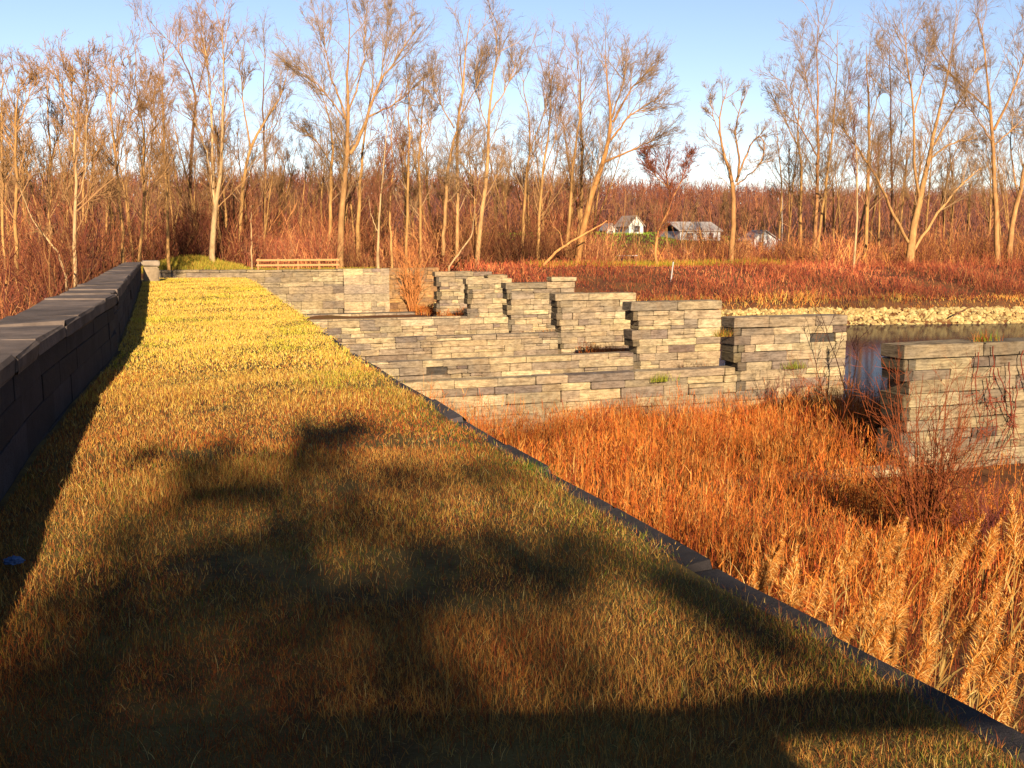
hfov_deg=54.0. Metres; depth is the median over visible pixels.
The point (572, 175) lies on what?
bare tree
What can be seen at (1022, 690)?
reed
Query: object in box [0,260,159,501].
parapet wall
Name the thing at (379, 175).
slender tree
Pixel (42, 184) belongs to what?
slender tree
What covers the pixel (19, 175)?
slender tree
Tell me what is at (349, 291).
stone abutment
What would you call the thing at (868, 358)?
river water
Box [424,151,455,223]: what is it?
slender tree
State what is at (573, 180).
slender tree
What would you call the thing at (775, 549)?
reed
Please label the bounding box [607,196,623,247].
slender tree
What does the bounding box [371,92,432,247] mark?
slender tree
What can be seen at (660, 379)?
weed tuft
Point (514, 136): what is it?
slender tree
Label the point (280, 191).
slender tree
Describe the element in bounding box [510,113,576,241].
slender tree
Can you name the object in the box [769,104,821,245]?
slender tree
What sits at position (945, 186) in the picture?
slender tree
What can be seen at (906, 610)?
reed
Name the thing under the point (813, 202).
slender tree
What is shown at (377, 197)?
bare tree
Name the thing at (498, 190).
slender tree
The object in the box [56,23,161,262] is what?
bare tree
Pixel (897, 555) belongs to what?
reed
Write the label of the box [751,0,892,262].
bare tree
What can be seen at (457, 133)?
bare tree
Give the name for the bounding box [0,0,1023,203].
sky
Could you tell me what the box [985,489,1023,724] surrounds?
reed
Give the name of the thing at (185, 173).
slender tree
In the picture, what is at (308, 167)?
slender tree
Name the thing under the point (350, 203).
slender tree
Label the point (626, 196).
slender tree
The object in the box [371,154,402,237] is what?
slender tree
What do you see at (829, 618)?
reed
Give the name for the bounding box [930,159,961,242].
slender tree
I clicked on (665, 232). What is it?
slender tree
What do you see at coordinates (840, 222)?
slender tree
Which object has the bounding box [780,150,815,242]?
slender tree
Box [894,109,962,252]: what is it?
slender tree
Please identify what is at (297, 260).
rail fence
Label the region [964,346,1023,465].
climbing vine
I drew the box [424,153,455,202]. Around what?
slender tree
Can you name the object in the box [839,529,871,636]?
reed
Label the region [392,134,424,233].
slender tree
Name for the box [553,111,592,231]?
slender tree
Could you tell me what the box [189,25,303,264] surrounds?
bare tree
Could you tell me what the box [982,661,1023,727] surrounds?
reed
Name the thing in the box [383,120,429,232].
slender tree
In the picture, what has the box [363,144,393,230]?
slender tree
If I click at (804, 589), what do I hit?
reed
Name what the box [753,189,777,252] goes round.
slender tree
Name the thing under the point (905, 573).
reed
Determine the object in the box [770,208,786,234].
slender tree
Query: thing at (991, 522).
bare shrub
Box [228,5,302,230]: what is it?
bare tree
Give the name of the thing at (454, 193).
slender tree
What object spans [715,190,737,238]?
slender tree
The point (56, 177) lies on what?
slender tree
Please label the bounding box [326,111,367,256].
slender tree
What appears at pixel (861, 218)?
slender tree
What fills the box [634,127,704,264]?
bare tree
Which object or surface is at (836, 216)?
slender tree
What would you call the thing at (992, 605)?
reed
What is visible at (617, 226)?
white house
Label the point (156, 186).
slender tree
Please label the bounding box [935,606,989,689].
reed
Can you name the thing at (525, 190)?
bare tree
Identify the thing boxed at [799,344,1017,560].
bare shrub
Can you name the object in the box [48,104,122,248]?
slender tree
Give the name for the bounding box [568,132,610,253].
slender tree
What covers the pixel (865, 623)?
reed
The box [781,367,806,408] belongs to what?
bare shrub
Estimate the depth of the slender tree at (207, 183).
104.48 m
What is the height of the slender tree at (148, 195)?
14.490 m
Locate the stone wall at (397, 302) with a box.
[388,267,438,311]
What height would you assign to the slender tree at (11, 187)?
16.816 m
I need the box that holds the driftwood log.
[952,305,976,316]
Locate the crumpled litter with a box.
[3,555,24,564]
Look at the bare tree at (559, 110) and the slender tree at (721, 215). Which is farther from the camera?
the slender tree at (721, 215)
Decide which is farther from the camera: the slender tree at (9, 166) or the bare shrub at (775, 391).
the slender tree at (9, 166)
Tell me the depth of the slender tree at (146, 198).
102.30 m
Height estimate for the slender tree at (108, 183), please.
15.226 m
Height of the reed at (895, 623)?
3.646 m
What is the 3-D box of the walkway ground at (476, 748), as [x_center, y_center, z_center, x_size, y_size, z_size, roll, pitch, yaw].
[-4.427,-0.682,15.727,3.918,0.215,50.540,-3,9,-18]
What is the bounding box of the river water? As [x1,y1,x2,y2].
[719,323,1023,424]
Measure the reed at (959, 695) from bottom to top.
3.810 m
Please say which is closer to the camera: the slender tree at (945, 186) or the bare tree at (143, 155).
the bare tree at (143, 155)
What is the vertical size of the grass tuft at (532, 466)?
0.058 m
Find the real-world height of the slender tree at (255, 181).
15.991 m
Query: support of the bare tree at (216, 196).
on the ground at (598, 283)
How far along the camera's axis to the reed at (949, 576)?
11.35 m
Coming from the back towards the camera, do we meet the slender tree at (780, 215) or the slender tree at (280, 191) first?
the slender tree at (780, 215)
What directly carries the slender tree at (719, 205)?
on the ground at (598, 283)
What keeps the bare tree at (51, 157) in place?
on the ground at (598, 283)
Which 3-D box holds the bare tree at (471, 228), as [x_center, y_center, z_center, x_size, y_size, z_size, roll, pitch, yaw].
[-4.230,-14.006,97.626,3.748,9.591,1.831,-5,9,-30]
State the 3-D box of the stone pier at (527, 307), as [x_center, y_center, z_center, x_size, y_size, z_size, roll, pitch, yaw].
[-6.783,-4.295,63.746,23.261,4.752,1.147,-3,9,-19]
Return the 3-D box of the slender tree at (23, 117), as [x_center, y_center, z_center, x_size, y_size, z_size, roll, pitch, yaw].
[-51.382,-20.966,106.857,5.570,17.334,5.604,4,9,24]
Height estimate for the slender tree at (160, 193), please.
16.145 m
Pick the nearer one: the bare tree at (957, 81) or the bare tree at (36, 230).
the bare tree at (36, 230)
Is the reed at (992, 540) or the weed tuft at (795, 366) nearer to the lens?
the reed at (992, 540)
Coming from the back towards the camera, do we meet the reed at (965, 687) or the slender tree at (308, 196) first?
the slender tree at (308, 196)
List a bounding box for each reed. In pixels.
[750,561,758,589]
[756,530,787,598]
[766,541,785,595]
[782,541,804,607]
[785,579,816,612]
[805,559,831,620]
[825,612,835,634]
[829,531,855,630]
[833,608,864,642]
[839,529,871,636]
[842,615,855,645]
[858,565,892,648]
[858,596,899,658]
[859,573,906,650]
[860,575,899,642]
[863,589,887,652]
[872,615,895,665]
[873,563,911,666]
[875,517,909,657]
[881,576,907,666]
[885,635,900,668]
[887,516,922,650]
[888,599,911,655]
[904,642,942,684]
[909,595,940,685]
[919,557,951,687]
[934,551,965,693]
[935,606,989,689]
[938,513,986,695]
[939,531,967,682]
[949,664,972,702]
[956,666,971,704]
[959,587,1014,701]
[963,586,1001,709]
[971,567,1008,715]
[971,629,1023,709]
[972,518,1002,710]
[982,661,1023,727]
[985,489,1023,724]
[1008,587,1023,731]
[1008,638,1023,729]
[1009,686,1023,726]
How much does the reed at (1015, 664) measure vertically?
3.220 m
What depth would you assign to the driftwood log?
81.89 m
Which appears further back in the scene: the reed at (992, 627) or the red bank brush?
the red bank brush
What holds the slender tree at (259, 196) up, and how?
on the ground at (598, 283)
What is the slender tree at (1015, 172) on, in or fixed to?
on the ground at (598, 283)
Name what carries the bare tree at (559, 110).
on the ground at (598, 283)
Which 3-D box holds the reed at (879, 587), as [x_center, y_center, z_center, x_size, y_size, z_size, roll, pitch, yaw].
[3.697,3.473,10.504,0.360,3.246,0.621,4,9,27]
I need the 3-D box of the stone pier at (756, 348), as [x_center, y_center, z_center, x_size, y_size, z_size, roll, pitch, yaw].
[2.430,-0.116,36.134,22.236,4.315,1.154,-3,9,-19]
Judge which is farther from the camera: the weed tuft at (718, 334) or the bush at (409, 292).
the bush at (409, 292)
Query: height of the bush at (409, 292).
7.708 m
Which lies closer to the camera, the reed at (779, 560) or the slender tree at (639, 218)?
the reed at (779, 560)
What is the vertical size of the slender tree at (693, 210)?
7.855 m
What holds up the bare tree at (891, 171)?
on the ground at (598, 283)
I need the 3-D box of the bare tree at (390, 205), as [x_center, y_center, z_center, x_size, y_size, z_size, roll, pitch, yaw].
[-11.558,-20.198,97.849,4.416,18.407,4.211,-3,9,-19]
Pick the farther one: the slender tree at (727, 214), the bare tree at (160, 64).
the slender tree at (727, 214)
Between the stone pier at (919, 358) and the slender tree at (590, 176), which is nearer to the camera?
the stone pier at (919, 358)
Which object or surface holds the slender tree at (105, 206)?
on the ground at (598, 283)
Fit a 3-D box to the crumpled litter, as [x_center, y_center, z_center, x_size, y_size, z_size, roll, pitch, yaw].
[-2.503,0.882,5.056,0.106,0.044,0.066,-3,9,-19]
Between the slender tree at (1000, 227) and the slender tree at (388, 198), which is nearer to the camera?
the slender tree at (388, 198)
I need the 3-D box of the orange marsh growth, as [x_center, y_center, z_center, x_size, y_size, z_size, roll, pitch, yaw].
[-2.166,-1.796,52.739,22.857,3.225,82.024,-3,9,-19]
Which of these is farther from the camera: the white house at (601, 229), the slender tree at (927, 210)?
the white house at (601, 229)
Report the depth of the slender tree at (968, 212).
152.30 m
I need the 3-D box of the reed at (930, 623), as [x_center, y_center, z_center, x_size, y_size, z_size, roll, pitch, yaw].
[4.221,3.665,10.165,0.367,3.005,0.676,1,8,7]
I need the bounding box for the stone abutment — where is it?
[159,268,436,316]
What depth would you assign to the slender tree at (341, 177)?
115.10 m
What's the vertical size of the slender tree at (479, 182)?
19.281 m
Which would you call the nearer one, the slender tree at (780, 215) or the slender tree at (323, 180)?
the slender tree at (323, 180)
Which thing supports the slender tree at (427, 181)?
on the ground at (598, 283)
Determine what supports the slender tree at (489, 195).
on the ground at (598, 283)
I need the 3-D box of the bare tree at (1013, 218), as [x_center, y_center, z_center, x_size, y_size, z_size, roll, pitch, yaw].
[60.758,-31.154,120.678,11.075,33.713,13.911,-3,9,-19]
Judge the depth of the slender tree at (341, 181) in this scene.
133.89 m
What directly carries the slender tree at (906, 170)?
on the ground at (598, 283)
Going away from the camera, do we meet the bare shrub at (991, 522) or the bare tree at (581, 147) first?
the bare shrub at (991, 522)
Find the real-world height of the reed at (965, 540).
3.711 m
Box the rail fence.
[256,258,338,269]
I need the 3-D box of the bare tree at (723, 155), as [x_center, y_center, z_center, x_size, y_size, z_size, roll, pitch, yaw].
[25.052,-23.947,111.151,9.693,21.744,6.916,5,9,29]
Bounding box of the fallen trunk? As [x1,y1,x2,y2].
[543,220,606,265]
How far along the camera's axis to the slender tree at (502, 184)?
119.26 m
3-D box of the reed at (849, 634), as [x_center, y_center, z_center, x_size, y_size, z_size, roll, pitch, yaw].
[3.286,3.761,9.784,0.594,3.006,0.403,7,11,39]
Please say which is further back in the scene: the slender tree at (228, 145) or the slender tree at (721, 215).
the slender tree at (721, 215)
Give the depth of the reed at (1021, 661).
9.48 m
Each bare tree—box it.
[0,44,55,291]
[0,64,37,283]
[5,39,92,280]
[12,175,67,287]
[32,28,141,286]
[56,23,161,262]
[88,0,188,278]
[132,1,211,269]
[143,4,258,236]
[157,0,279,261]
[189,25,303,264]
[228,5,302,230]
[242,197,259,269]
[264,0,456,267]
[283,39,370,249]
[332,21,394,254]
[362,108,405,267]
[365,8,430,267]
[369,81,414,267]
[388,55,451,267]
[405,0,509,268]
[431,0,535,266]
[448,192,482,270]
[492,15,572,253]
[520,8,583,261]
[533,0,689,264]
[534,21,617,254]
[541,22,632,258]
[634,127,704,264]
[690,67,782,261]
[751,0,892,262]
[760,55,830,248]
[786,15,882,251]
[795,0,1008,263]
[824,0,927,261]
[834,69,891,267]
[858,1,946,256]
[917,0,1023,264]
[982,12,1023,263]
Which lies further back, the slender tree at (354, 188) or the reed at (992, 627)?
the slender tree at (354, 188)
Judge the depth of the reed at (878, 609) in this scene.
9.65 m
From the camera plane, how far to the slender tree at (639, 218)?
118.99 m
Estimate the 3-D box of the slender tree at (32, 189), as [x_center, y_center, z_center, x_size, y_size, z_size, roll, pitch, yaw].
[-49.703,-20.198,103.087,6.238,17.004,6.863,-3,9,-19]
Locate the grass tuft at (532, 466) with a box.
[505,456,558,478]
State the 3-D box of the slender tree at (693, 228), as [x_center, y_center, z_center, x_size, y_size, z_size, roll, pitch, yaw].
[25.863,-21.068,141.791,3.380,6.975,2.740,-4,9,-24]
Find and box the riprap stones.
[429,302,1023,326]
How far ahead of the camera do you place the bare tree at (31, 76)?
62.05 m
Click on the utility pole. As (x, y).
(782, 220)
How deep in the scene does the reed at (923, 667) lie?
9.41 m
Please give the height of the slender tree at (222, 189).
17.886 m
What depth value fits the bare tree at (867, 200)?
115.29 m
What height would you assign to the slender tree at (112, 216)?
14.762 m
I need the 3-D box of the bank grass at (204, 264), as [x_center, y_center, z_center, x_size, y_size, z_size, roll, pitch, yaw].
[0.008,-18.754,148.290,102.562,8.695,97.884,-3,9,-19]
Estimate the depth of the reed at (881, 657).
8.02 m
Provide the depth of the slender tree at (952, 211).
147.30 m
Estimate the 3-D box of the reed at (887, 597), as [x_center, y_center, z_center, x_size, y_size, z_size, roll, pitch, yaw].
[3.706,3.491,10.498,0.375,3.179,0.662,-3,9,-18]
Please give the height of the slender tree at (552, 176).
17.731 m
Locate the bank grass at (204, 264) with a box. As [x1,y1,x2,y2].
[141,231,789,272]
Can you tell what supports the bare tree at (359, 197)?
on the ground at (598, 283)
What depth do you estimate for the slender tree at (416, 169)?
130.39 m
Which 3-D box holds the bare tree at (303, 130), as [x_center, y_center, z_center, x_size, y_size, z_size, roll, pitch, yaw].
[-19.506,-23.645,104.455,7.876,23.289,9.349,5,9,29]
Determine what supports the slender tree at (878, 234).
on the ground at (598, 283)
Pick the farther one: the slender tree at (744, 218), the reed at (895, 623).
the slender tree at (744, 218)
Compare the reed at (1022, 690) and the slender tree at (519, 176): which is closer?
the reed at (1022, 690)
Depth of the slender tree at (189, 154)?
97.75 m
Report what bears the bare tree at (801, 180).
on the ground at (598, 283)
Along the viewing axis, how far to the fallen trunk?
102.52 m
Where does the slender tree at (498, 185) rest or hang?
on the ground at (598, 283)
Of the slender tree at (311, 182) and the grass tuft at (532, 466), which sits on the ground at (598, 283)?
the slender tree at (311, 182)
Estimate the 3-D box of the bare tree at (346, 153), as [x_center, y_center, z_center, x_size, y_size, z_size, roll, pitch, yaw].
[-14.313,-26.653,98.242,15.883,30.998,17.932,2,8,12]
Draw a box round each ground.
[0,195,1023,733]
[0,278,1023,767]
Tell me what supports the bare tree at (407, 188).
on the ground at (598, 283)
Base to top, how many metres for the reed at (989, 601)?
3.147 m
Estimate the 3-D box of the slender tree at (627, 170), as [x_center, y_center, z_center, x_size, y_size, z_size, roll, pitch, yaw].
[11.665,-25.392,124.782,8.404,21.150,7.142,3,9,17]
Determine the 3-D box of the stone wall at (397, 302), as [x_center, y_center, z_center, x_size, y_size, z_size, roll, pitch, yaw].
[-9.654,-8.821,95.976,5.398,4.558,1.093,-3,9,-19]
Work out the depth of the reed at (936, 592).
10.85 m
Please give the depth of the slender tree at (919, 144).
157.82 m
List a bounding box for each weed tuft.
[651,371,679,382]
[711,328,733,336]
[780,359,807,368]
[967,329,1004,341]
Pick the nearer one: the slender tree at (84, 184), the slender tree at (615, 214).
the slender tree at (84, 184)
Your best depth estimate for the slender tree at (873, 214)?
151.68 m
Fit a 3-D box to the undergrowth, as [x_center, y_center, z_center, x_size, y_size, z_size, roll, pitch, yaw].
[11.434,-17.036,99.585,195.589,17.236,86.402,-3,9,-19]
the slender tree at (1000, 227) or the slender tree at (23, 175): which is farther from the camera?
the slender tree at (1000, 227)
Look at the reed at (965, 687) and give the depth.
7.55 m
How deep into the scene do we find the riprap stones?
82.63 m
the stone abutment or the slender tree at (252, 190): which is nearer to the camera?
the stone abutment
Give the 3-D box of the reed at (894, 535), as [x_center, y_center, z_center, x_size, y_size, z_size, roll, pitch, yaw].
[4.135,3.192,11.307,0.526,3.474,0.404,-1,8,-7]
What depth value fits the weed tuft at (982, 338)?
29.08 m
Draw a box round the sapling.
[808,304,871,402]
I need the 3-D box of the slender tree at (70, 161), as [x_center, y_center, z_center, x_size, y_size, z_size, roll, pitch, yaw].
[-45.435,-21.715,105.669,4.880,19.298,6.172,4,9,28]
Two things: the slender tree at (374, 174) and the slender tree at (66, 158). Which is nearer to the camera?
the slender tree at (66, 158)
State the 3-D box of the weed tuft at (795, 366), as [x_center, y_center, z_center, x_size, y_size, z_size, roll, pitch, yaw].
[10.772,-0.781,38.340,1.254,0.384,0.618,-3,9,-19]
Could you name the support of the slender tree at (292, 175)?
on the ground at (598, 283)
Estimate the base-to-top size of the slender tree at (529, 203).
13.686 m
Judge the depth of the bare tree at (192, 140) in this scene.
103.27 m
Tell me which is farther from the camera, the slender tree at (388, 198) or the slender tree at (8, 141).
the slender tree at (388, 198)
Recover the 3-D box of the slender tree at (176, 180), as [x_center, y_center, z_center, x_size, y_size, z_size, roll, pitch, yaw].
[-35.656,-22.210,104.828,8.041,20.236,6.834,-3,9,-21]
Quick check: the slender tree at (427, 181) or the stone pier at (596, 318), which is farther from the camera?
the slender tree at (427, 181)
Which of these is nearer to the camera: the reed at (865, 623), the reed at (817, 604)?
the reed at (817, 604)
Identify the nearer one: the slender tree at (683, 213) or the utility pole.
the slender tree at (683, 213)
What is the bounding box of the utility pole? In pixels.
[781,196,782,243]
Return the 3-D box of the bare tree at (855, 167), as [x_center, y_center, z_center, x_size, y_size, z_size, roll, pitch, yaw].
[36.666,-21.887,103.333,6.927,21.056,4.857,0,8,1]
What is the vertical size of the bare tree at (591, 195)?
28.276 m
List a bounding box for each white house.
[598,223,616,233]
[614,215,645,233]
[656,222,722,240]
[738,230,780,249]
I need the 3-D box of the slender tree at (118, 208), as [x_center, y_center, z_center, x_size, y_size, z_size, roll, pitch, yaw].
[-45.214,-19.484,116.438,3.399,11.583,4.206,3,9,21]
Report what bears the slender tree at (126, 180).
on the ground at (598, 283)
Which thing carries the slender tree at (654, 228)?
on the ground at (598, 283)
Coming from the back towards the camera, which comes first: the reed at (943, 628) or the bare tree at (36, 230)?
the bare tree at (36, 230)
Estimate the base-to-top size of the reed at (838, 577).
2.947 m
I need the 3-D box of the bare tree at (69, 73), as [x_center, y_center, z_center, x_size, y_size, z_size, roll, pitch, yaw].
[-23.448,-11.695,56.403,4.419,16.160,4.898,6,10,38]
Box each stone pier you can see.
[308,271,491,319]
[311,274,511,320]
[311,277,576,337]
[335,292,635,360]
[368,299,721,379]
[399,314,847,435]
[686,337,1023,495]
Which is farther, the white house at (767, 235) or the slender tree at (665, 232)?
the white house at (767, 235)
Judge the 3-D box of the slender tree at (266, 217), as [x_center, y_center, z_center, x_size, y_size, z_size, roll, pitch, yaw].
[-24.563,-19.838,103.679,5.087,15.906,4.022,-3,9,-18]
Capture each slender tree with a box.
[0,83,22,255]
[0,101,49,243]
[0,113,47,244]
[2,106,54,249]
[3,96,29,253]
[3,131,15,209]
[7,107,56,250]
[7,134,72,242]
[34,137,74,219]
[35,96,82,255]
[46,136,97,234]
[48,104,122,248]
[52,87,98,245]
[52,131,107,246]
[58,89,110,231]
[79,130,120,255]
[81,128,130,257]
[90,154,123,236]
[93,96,151,261]
[105,122,182,238]
[107,169,134,261]
[125,151,165,240]
[131,74,205,232]
[137,145,168,225]
[151,118,186,227]
[151,139,181,223]
[155,109,207,235]
[155,143,196,248]
[163,137,210,254]
[185,116,243,259]
[186,111,230,187]
[192,137,233,222]
[195,88,241,259]
[215,111,266,260]
[217,113,280,249]
[239,162,271,224]
[247,112,292,245]
[249,174,273,227]
[262,159,294,242]
[266,134,306,239]
[267,129,310,235]
[280,135,327,231]
[291,137,326,237]
[296,109,337,231]
[300,139,330,220]
[315,116,383,246]
[319,137,367,216]
[324,144,364,230]
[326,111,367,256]
[359,122,402,248]
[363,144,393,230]
[365,149,402,234]
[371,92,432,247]
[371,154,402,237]
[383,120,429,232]
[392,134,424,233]
[393,111,440,232]
[405,93,445,226]
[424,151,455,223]
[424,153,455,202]
[441,109,513,234]
[443,170,467,218]
[446,99,499,225]
[474,134,514,236]
[476,132,509,228]
[485,145,517,218]
[489,129,520,245]
[498,126,547,240]
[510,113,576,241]
[512,157,546,227]
[530,121,576,232]
[551,99,598,240]
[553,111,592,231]
[560,140,594,252]
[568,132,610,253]
[577,92,637,260]
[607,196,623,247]
[616,188,638,244]
[625,205,641,248]
[630,191,650,258]
[646,196,663,242]
[657,196,671,253]
[673,181,702,246]
[684,212,702,239]
[687,203,708,251]
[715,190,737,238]
[716,183,730,238]
[720,202,730,245]
[736,201,757,242]
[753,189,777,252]
[754,118,810,245]
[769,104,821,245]
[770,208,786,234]
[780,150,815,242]
[803,163,832,224]
[809,134,849,253]
[811,147,862,240]
[813,116,860,251]
[847,109,905,258]
[858,117,905,262]
[862,111,901,240]
[880,153,916,248]
[893,87,953,224]
[893,126,927,245]
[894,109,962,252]
[925,122,975,242]
[926,134,964,248]
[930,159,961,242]
[935,108,976,247]
[953,153,988,244]
[961,129,1023,248]
[971,150,1012,249]
[975,127,1009,241]
[989,134,1020,232]
[998,122,1023,212]
[1008,121,1023,172]
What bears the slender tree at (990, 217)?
on the ground at (598, 283)
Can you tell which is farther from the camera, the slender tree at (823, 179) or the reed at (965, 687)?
the slender tree at (823, 179)
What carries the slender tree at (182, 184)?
on the ground at (598, 283)
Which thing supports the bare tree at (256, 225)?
on the ground at (598, 283)
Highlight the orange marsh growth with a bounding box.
[409,303,1023,732]
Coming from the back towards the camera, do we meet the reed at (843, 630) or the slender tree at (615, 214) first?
the slender tree at (615, 214)
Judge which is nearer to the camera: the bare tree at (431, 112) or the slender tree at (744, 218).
the bare tree at (431, 112)
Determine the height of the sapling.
4.666 m
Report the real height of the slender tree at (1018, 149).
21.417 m
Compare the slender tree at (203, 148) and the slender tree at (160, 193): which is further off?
the slender tree at (160, 193)
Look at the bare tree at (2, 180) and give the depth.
65.70 m
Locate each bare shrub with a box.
[755,374,782,414]
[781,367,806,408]
[787,328,834,429]
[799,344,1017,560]
[942,464,1023,577]
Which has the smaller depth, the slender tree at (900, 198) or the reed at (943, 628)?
the reed at (943, 628)
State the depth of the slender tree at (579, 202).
117.45 m
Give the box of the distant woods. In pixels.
[0,161,1023,234]
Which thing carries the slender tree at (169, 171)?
on the ground at (598, 283)
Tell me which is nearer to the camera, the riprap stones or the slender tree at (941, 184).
the riprap stones
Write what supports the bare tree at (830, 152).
on the ground at (598, 283)
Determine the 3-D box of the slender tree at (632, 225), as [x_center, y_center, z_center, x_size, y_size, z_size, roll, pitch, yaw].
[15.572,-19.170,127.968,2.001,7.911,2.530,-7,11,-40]
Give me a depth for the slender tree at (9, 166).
97.46 m
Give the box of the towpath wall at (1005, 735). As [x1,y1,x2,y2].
[291,307,1023,763]
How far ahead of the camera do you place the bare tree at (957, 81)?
113.84 m
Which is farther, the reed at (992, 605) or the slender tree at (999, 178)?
the slender tree at (999, 178)
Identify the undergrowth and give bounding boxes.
[0,142,1023,319]
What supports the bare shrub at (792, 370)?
on the ground at (598, 283)
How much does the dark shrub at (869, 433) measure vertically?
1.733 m
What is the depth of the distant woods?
266.81 m
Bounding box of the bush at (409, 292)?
[389,237,432,310]
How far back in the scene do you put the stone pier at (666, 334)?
47.15 m
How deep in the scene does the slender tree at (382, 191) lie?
124.10 m
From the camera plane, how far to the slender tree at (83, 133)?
90.95 m
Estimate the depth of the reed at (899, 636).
9.09 m
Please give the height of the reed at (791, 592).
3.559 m
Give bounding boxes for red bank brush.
[426,247,1023,315]
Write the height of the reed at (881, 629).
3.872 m
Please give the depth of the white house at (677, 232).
177.80 m
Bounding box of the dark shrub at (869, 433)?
[835,402,885,456]
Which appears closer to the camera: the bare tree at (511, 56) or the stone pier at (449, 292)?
the stone pier at (449, 292)
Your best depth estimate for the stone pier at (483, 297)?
75.10 m
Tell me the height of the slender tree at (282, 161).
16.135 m
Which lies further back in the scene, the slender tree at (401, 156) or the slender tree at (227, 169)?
the slender tree at (401, 156)
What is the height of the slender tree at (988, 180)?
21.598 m
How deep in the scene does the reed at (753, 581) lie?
9.89 m
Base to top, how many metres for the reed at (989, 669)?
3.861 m
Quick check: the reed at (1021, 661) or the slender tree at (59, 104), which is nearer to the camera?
the reed at (1021, 661)
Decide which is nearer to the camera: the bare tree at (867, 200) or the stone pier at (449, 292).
the stone pier at (449, 292)
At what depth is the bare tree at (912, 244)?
109.03 m
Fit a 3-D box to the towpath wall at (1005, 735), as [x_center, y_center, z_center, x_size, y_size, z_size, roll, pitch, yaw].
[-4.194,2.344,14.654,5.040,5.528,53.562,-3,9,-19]

